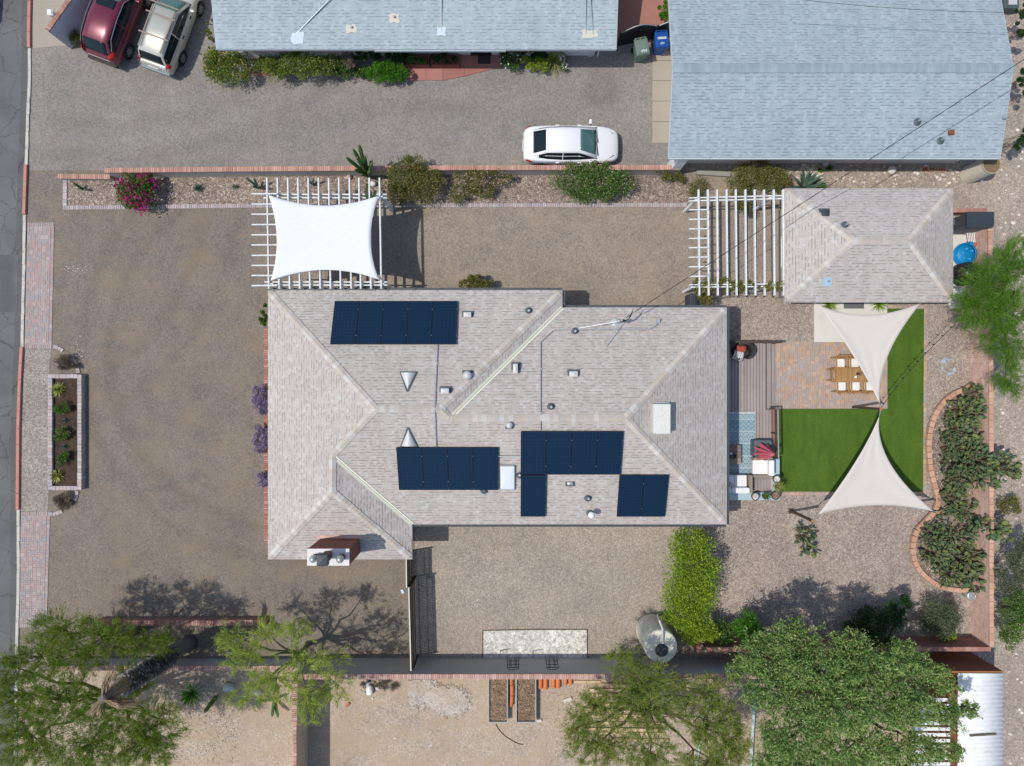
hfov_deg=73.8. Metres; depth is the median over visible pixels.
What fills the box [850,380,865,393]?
dining chair
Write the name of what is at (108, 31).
parked car
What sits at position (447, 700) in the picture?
stone heap
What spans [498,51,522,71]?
shrub
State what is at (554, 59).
shrub
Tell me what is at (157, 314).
front gravel yard
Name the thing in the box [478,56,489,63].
doormat
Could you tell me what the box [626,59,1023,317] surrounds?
power line
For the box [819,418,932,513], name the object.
shade sail
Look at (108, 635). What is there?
feathery tree
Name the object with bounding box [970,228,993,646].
boundary wall
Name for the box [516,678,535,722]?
planter box
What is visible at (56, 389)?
yucca
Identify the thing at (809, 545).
prickly pear
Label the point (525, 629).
steel edging
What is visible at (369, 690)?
rubbish heap
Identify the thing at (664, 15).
shrub
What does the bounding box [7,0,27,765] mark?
road gutter
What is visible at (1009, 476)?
shrub
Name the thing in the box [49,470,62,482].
yucca
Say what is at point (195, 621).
brick wall
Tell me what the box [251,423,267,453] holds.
lavender
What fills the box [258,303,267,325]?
shrub
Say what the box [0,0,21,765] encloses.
road
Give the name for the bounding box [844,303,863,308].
doormat
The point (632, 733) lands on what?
plank
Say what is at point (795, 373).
paver patio
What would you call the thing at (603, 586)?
courtyard gravel
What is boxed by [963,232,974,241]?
slatted rack
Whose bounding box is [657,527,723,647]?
hedge
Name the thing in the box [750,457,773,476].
armchair
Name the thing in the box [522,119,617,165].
parked car
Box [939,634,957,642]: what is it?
shrub
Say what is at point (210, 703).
columnar cactus
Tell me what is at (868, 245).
guest house
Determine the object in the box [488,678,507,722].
planter box
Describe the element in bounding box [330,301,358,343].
solar panel
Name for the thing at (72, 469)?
raised planter
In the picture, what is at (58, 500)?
dry grass
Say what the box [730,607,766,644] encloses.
shrub
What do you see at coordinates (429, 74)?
red tile walk
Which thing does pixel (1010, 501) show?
shrub
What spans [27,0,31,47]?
kerb
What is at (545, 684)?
clay pipe
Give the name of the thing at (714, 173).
stone slab
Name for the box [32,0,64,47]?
street pad
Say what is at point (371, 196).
vine
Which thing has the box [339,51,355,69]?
shrub
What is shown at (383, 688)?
dry grass
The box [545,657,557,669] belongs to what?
trellis
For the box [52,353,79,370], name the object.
dry grass
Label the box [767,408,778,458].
deck railing
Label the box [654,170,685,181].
shrub
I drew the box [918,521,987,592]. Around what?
prickly pear
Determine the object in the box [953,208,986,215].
brick wall
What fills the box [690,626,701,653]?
brick wall
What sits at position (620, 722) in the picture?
plank
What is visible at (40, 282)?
paver joint sand
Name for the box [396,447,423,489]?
solar panel
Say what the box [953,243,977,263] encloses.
paddling pool
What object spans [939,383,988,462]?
prickly pear
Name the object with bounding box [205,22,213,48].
shrub
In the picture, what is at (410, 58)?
shrub
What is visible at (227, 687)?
flat stone
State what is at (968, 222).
storage cabinet
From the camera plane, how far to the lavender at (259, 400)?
32.40 m
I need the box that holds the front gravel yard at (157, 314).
[19,170,414,667]
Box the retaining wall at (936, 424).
[909,380,974,592]
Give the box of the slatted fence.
[408,576,418,670]
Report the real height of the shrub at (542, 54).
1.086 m
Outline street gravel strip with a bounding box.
[20,349,50,511]
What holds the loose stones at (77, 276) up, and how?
on the front gravel yard at (157, 314)
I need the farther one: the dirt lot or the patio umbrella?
the dirt lot
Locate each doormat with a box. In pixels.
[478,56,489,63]
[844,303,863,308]
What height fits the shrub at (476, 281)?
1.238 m
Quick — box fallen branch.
[969,733,996,736]
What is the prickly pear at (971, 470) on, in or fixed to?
in the retaining wall at (936, 424)
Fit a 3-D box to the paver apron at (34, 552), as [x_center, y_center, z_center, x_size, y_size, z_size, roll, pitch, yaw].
[-23.292,9.103,33.288,1.506,0.044,5.659,0,90,0]
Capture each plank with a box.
[574,680,600,682]
[585,728,663,731]
[587,721,656,724]
[589,688,626,691]
[591,693,627,695]
[591,714,654,717]
[594,683,627,687]
[600,732,664,735]
[613,738,667,741]
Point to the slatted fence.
(412, 621)
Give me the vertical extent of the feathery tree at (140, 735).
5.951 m
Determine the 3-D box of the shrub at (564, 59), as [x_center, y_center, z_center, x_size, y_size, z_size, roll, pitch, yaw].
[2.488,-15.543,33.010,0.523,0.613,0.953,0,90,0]
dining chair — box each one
[826,368,838,380]
[830,355,849,368]
[831,381,850,393]
[848,355,858,366]
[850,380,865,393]
[864,382,874,393]
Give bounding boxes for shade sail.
[269,195,378,279]
[818,303,920,402]
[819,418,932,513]
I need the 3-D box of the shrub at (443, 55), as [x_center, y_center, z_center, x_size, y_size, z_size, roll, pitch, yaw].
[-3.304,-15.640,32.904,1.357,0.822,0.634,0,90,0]
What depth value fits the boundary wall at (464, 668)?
32.06 m
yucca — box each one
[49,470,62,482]
[50,383,66,396]
[176,682,204,707]
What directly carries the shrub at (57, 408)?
in the raised planter at (72, 469)
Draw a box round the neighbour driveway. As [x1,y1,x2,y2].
[28,0,682,169]
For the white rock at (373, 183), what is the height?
0.262 m
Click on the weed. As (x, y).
(828, 167)
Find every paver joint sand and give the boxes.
[20,512,48,626]
[25,223,53,348]
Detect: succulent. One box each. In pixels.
[762,493,770,501]
[773,480,785,494]
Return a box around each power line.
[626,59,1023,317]
[807,0,1023,12]
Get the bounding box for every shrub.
[52,401,70,413]
[53,426,69,441]
[56,451,69,466]
[68,30,81,46]
[201,46,259,88]
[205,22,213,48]
[254,51,340,82]
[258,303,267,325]
[328,53,366,80]
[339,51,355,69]
[353,51,406,63]
[379,151,445,209]
[403,53,426,64]
[429,52,456,64]
[448,164,512,206]
[458,273,492,287]
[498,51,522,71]
[520,51,548,59]
[520,55,549,72]
[541,51,565,75]
[547,160,636,204]
[559,51,568,71]
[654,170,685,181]
[657,0,668,20]
[686,174,711,199]
[711,616,735,644]
[724,160,792,205]
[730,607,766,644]
[839,594,913,652]
[917,594,965,641]
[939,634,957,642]
[992,531,1023,622]
[994,588,1023,652]
[995,495,1022,515]
[1001,128,1023,152]
[1004,468,1020,480]
[1006,3,1023,39]
[1011,67,1023,95]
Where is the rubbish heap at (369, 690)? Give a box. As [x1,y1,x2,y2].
[363,679,378,699]
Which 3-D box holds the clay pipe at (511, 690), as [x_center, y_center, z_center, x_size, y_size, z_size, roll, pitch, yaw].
[-0.019,14.915,33.179,0.258,0.254,0.506,0,90,0]
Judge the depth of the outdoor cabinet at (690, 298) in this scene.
32.32 m
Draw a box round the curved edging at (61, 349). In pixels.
[49,345,80,515]
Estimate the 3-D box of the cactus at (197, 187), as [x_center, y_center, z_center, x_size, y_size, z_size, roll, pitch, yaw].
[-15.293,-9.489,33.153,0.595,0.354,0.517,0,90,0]
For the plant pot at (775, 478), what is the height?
0.300 m
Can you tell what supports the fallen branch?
on the metal shed at (980, 681)
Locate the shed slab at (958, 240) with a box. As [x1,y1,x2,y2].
[949,234,969,308]
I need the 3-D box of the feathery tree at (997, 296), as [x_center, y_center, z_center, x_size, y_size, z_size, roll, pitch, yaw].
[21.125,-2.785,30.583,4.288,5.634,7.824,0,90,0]
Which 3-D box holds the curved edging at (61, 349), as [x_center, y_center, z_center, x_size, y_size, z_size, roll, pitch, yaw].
[-21.801,2.304,33.273,1.491,0.074,8.335,0,90,0]
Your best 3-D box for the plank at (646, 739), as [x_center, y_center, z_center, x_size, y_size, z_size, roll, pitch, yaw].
[6.228,17.386,33.220,2.824,0.045,0.120,1,90,0]
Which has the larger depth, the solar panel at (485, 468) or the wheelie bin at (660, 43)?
the wheelie bin at (660, 43)
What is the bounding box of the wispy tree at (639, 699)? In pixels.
[558,640,758,765]
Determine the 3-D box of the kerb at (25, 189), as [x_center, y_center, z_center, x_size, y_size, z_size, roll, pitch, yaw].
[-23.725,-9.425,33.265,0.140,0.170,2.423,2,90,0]
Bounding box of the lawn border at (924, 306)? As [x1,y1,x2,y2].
[780,304,926,494]
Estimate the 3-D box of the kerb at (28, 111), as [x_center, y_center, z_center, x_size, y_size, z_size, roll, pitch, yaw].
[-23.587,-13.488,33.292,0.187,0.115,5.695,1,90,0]
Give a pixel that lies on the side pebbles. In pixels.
(761, 318)
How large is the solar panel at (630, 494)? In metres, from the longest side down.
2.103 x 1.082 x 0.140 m
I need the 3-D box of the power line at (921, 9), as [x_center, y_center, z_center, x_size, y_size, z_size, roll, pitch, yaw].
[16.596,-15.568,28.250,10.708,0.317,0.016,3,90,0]
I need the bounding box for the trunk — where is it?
[85,634,197,722]
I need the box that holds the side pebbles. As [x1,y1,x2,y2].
[713,296,813,341]
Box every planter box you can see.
[403,54,429,67]
[431,54,459,67]
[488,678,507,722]
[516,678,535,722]
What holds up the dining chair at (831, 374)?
on the paver patio at (795, 373)
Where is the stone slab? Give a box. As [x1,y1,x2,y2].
[696,170,730,176]
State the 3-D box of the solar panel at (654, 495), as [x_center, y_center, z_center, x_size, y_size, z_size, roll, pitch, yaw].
[6.288,4.959,30.061,1.083,0.140,2.103,0,112,0]
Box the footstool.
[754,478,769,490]
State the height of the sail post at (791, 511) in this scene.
2.420 m
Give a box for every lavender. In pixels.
[250,383,267,415]
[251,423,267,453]
[257,472,267,487]
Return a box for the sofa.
[729,474,752,492]
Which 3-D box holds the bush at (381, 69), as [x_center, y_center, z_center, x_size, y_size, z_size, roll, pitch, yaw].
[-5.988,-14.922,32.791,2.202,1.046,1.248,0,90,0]
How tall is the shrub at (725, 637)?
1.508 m
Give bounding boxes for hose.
[496,724,522,744]
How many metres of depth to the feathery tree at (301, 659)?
29.29 m
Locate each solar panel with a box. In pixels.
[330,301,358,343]
[355,301,383,343]
[381,301,407,343]
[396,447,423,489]
[406,301,432,343]
[422,447,448,489]
[431,301,456,343]
[447,447,473,489]
[473,447,498,489]
[521,431,545,474]
[521,475,545,516]
[546,431,571,474]
[571,431,597,474]
[596,431,622,474]
[617,475,643,516]
[641,475,668,516]
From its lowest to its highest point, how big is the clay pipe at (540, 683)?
0.244 m
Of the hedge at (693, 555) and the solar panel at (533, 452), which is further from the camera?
the hedge at (693, 555)
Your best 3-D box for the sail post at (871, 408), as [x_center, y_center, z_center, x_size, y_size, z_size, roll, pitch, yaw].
[16.637,1.170,32.015,0.260,2.570,0.260,0,90,0]
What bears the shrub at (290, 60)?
on the neighbour driveway
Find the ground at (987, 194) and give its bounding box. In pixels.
[19,0,1023,765]
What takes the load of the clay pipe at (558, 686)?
on the dirt lot
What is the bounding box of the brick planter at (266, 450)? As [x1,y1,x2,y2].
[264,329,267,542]
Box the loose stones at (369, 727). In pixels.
[179,682,562,765]
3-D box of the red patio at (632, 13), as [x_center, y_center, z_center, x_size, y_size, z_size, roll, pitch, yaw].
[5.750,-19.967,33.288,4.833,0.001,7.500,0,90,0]
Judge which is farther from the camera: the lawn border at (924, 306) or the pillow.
the lawn border at (924, 306)
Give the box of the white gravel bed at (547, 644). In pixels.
[483,630,586,657]
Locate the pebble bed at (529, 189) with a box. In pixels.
[67,174,688,206]
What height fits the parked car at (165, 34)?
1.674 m
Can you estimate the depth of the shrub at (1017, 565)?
31.55 m
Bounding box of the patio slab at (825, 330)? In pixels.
[814,303,886,341]
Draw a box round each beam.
[695,699,708,764]
[749,679,756,765]
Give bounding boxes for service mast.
[580,310,632,346]
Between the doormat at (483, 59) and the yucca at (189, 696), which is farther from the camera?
the doormat at (483, 59)
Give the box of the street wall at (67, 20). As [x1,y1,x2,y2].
[45,0,91,48]
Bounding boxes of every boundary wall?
[56,658,298,670]
[291,679,308,765]
[297,657,931,679]
[970,228,993,646]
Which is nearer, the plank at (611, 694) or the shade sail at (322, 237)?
the shade sail at (322, 237)
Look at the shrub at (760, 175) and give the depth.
32.29 m
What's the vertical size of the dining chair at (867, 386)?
0.905 m
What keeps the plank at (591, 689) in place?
on the dirt lot
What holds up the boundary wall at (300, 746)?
on the dirt lot
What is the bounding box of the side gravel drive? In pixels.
[294,170,794,304]
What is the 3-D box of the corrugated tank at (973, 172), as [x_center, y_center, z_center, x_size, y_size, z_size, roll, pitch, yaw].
[22.307,-10.170,32.498,0.890,1.605,0.890,0,90,0]
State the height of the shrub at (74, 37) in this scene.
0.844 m
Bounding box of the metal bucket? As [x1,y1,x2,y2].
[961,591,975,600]
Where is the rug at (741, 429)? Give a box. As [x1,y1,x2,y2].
[729,412,754,474]
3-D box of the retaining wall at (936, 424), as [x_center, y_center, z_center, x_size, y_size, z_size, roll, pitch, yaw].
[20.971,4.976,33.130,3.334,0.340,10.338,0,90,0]
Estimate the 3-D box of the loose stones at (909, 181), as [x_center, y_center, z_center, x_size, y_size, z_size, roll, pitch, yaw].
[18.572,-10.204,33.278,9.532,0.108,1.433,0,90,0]
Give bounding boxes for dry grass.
[51,491,71,511]
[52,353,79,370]
[359,680,399,691]
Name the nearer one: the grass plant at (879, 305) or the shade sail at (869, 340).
the shade sail at (869, 340)
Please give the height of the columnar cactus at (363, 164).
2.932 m
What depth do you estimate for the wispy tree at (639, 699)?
28.58 m
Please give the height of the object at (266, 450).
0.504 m
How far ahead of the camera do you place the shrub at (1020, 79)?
31.19 m
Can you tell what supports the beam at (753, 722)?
on the leaf litter
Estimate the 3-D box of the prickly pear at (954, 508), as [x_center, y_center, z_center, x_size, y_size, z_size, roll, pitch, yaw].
[21.375,5.724,32.757,2.122,1.087,2.143,0,90,0]
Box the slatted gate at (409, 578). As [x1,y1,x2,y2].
[406,549,413,587]
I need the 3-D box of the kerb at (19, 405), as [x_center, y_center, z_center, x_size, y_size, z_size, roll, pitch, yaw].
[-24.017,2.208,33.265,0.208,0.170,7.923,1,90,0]
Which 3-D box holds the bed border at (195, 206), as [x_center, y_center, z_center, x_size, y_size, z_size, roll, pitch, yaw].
[-6.696,-9.189,33.278,30.443,0.064,1.480,0,90,0]
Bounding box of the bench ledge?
[729,459,779,499]
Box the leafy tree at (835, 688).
[724,615,982,765]
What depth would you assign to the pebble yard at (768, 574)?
33.30 m
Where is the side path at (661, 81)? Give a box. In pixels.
[652,51,671,142]
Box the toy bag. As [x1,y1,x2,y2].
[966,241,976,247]
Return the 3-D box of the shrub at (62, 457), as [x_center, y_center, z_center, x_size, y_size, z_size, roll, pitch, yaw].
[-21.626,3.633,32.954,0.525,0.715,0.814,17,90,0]
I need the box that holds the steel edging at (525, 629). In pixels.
[482,629,586,657]
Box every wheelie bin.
[631,36,649,61]
[651,30,668,54]
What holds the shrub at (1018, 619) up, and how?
on the ground at (987, 194)
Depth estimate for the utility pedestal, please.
32.74 m
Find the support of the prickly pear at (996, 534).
in the retaining wall at (936, 424)
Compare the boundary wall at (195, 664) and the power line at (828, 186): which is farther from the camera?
the boundary wall at (195, 664)
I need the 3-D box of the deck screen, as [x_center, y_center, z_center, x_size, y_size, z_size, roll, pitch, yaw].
[11.373,-1.933,32.665,2.659,1.270,0.110,0,90,0]
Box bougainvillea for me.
[109,172,158,215]
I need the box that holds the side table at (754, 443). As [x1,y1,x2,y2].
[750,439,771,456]
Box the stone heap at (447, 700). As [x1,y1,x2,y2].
[408,679,472,719]
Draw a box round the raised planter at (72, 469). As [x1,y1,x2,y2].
[48,374,85,489]
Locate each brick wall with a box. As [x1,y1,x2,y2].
[95,617,268,625]
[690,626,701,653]
[702,636,990,651]
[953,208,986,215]
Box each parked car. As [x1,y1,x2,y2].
[80,0,152,68]
[137,0,204,77]
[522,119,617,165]
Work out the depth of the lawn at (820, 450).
33.29 m
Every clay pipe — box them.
[508,695,513,706]
[509,684,513,695]
[538,678,542,688]
[543,679,547,689]
[551,678,555,687]
[556,679,560,688]
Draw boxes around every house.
[211,0,617,56]
[268,288,728,565]
[667,0,1013,170]
[774,188,953,302]
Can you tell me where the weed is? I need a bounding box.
[825,164,832,170]
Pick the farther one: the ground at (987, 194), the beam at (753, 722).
the ground at (987, 194)
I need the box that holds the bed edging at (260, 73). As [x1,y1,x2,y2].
[252,71,346,75]
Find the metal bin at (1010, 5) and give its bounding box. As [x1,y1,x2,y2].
[1002,0,1018,14]
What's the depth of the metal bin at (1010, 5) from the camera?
32.70 m
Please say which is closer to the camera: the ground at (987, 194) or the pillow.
the pillow
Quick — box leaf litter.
[105,627,767,763]
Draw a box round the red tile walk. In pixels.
[405,66,501,80]
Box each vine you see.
[365,180,375,198]
[691,276,783,304]
[734,198,751,213]
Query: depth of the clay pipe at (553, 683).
33.09 m
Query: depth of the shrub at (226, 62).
32.41 m
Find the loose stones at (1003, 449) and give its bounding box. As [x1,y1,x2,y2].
[995,24,1023,764]
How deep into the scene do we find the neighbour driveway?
33.30 m
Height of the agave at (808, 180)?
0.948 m
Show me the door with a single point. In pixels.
(472, 53)
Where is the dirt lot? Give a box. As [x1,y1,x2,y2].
[6,669,957,765]
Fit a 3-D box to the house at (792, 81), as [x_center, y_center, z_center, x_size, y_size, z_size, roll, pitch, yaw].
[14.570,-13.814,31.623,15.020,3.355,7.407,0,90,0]
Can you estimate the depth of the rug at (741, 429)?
32.87 m
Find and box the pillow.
[736,345,745,351]
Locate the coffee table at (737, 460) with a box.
[729,445,740,463]
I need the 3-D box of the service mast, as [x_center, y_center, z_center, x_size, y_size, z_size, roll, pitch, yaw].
[4.288,-2.258,29.825,2.373,1.360,1.210,-18,90,0]
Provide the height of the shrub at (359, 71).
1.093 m
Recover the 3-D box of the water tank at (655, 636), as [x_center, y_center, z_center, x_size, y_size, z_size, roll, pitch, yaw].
[6.677,11.857,31.978,1.518,2.645,1.840,-37,90,0]
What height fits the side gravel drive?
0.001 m
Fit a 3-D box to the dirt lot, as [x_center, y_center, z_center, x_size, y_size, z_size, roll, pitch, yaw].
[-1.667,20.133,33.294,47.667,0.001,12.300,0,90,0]
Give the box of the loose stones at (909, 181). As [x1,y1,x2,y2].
[796,161,989,187]
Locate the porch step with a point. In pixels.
(470, 60)
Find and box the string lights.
[881,324,955,407]
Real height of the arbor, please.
2.585 m
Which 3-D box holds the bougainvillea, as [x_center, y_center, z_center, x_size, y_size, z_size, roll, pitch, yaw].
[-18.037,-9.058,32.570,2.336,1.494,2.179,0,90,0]
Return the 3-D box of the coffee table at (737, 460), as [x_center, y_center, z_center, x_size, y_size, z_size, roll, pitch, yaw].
[10.565,3.416,32.682,0.700,0.365,0.901,0,90,0]
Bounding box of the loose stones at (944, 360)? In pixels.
[940,357,956,375]
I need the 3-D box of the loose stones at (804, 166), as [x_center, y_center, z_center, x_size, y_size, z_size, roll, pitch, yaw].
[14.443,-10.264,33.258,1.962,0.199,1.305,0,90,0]
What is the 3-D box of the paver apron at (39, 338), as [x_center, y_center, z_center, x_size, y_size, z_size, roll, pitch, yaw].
[-23.052,-4.758,33.288,1.321,0.044,6.203,1,90,0]
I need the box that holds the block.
[563,696,571,702]
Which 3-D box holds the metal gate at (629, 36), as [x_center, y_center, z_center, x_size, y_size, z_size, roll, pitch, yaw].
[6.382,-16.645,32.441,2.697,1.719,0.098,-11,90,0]
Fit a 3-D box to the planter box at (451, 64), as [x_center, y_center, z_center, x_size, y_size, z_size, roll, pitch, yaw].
[-3.224,-15.617,33.125,1.336,0.350,0.528,0,90,0]
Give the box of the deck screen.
[729,341,781,343]
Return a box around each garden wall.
[58,174,114,180]
[104,165,678,177]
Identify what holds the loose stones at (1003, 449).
on the ground at (987, 194)
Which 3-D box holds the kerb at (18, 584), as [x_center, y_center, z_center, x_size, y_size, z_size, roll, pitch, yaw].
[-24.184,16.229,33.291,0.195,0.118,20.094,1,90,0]
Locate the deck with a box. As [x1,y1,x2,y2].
[729,343,774,491]
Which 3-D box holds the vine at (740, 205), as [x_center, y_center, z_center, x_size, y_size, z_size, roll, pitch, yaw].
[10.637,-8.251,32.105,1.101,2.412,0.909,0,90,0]
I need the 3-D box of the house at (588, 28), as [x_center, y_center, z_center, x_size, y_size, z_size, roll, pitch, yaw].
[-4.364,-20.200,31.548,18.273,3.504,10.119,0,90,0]
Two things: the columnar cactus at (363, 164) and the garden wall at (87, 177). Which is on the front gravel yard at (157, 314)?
the garden wall at (87, 177)
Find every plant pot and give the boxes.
[751,493,759,500]
[771,491,779,499]
[772,475,780,482]
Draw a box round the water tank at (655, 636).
[636,614,676,662]
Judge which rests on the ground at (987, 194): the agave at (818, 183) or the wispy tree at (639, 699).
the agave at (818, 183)
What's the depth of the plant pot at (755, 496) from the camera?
32.37 m
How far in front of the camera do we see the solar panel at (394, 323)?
29.95 m
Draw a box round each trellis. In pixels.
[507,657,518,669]
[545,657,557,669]
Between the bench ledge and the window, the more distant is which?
the bench ledge
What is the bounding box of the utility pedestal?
[47,9,55,17]
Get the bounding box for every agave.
[790,168,823,187]
[802,174,826,187]
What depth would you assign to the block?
33.19 m
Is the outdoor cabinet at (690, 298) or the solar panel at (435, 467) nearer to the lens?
the solar panel at (435, 467)
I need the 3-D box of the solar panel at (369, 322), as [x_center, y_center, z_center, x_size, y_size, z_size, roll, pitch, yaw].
[-6.243,-2.647,30.008,1.097,0.140,2.116,0,68,0]
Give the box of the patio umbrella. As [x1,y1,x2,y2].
[753,443,773,460]
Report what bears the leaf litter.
on the dirt lot
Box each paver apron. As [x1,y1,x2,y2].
[19,512,49,627]
[25,222,53,348]
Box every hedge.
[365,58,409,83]
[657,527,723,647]
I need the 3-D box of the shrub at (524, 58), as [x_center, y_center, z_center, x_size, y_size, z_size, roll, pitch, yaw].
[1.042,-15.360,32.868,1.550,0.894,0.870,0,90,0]
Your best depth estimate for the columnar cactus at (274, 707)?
32.87 m
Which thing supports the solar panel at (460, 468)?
attached to the house at (651, 382)
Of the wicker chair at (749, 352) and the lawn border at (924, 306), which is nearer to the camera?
the wicker chair at (749, 352)
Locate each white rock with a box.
[370,181,376,186]
[887,166,895,174]
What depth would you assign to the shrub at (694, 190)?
32.65 m
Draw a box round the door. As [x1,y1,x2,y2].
[471,52,490,54]
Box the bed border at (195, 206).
[63,180,686,209]
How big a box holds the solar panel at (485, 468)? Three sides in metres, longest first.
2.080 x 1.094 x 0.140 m
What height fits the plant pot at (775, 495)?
0.300 m
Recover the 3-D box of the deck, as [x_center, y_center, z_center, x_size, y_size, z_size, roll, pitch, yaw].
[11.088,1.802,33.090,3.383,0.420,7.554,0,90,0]
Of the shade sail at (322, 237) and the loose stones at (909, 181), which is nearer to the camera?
the shade sail at (322, 237)
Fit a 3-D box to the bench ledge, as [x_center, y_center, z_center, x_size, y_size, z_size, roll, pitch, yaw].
[11.094,4.612,32.960,3.412,0.680,1.976,0,90,0]
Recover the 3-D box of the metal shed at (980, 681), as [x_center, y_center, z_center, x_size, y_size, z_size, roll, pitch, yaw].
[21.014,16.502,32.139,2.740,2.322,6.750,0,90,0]
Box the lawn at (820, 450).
[775,309,923,491]
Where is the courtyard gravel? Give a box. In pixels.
[415,527,677,657]
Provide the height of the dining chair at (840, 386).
0.905 m
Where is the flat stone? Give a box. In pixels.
[223,683,234,691]
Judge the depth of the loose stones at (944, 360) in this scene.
33.23 m
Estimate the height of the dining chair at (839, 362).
0.905 m
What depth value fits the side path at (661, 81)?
33.27 m
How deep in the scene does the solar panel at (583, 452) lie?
29.21 m
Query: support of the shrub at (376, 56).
on the neighbour driveway
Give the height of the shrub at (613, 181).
1.553 m
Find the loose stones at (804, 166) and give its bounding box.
[788,163,827,180]
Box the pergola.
[252,178,393,288]
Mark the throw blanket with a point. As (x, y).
(738, 354)
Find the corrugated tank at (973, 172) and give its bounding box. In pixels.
[960,158,1001,183]
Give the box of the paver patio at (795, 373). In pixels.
[775,342,886,408]
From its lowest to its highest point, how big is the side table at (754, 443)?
0.620 m
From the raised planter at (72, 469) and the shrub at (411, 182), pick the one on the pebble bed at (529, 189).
the shrub at (411, 182)
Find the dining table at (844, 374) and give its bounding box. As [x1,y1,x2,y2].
[829,367,867,381]
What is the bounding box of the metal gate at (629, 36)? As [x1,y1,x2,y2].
[617,21,669,46]
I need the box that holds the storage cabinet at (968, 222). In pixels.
[953,212,993,234]
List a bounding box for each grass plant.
[819,303,836,309]
[869,303,888,312]
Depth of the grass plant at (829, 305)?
33.12 m
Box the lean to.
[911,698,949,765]
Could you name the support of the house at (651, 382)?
on the ground at (987, 194)
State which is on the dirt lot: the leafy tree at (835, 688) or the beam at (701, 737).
the leafy tree at (835, 688)
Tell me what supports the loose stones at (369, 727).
on the dirt lot
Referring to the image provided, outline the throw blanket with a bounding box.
[732,350,743,360]
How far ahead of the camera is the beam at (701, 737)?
32.91 m
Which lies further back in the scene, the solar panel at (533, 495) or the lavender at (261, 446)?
the lavender at (261, 446)
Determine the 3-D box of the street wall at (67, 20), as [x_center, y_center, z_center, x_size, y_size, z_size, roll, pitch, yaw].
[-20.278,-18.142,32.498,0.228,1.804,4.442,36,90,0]
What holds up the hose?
on the dirt lot
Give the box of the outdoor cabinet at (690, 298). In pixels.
[685,293,701,304]
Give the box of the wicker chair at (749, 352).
[731,343,754,359]
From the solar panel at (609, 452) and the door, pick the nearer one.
the solar panel at (609, 452)
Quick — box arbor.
[682,189,783,295]
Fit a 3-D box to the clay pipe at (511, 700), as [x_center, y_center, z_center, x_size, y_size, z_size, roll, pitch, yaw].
[-0.042,15.447,33.179,0.254,0.254,0.501,6,90,0]
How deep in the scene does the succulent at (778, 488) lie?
32.22 m
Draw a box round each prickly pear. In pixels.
[794,522,820,557]
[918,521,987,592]
[936,480,981,524]
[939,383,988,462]
[939,443,1022,497]
[971,515,1014,543]
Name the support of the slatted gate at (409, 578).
on the front gravel yard at (157, 314)
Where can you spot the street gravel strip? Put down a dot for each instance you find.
(34, 459)
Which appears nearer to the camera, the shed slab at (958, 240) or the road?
the shed slab at (958, 240)
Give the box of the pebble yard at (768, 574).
[678,303,970,649]
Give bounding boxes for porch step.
[459,55,500,66]
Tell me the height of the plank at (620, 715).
0.045 m
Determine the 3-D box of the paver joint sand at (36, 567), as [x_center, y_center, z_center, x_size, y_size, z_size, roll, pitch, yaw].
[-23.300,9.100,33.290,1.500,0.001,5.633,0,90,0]
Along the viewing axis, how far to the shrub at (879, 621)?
31.91 m
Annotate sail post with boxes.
[788,508,813,521]
[850,406,882,409]
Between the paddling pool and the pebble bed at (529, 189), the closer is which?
the paddling pool
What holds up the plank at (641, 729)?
on the dirt lot
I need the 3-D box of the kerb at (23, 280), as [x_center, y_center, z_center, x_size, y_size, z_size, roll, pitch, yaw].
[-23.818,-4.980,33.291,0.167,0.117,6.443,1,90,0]
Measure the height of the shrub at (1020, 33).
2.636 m
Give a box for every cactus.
[73,182,84,189]
[191,182,202,192]
[204,695,217,712]
[246,177,259,188]
[256,698,278,717]
[346,144,372,177]
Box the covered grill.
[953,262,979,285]
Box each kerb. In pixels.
[14,510,19,764]
[16,347,23,509]
[21,215,25,346]
[22,164,27,214]
[25,48,31,164]
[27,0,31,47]
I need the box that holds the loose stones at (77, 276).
[61,266,85,356]
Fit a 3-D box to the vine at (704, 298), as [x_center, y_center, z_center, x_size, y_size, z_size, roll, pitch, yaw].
[10.383,-4.134,31.984,4.459,2.663,1.442,0,90,0]
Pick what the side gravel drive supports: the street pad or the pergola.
the pergola
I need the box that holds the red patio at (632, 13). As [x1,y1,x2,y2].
[617,0,669,44]
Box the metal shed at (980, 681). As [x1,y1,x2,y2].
[921,652,1003,765]
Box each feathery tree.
[0,600,177,689]
[0,647,193,765]
[211,612,355,729]
[943,227,1023,405]
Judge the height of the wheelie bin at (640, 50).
1.069 m
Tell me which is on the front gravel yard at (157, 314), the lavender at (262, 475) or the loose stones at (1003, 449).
the lavender at (262, 475)
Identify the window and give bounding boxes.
[780,236,781,267]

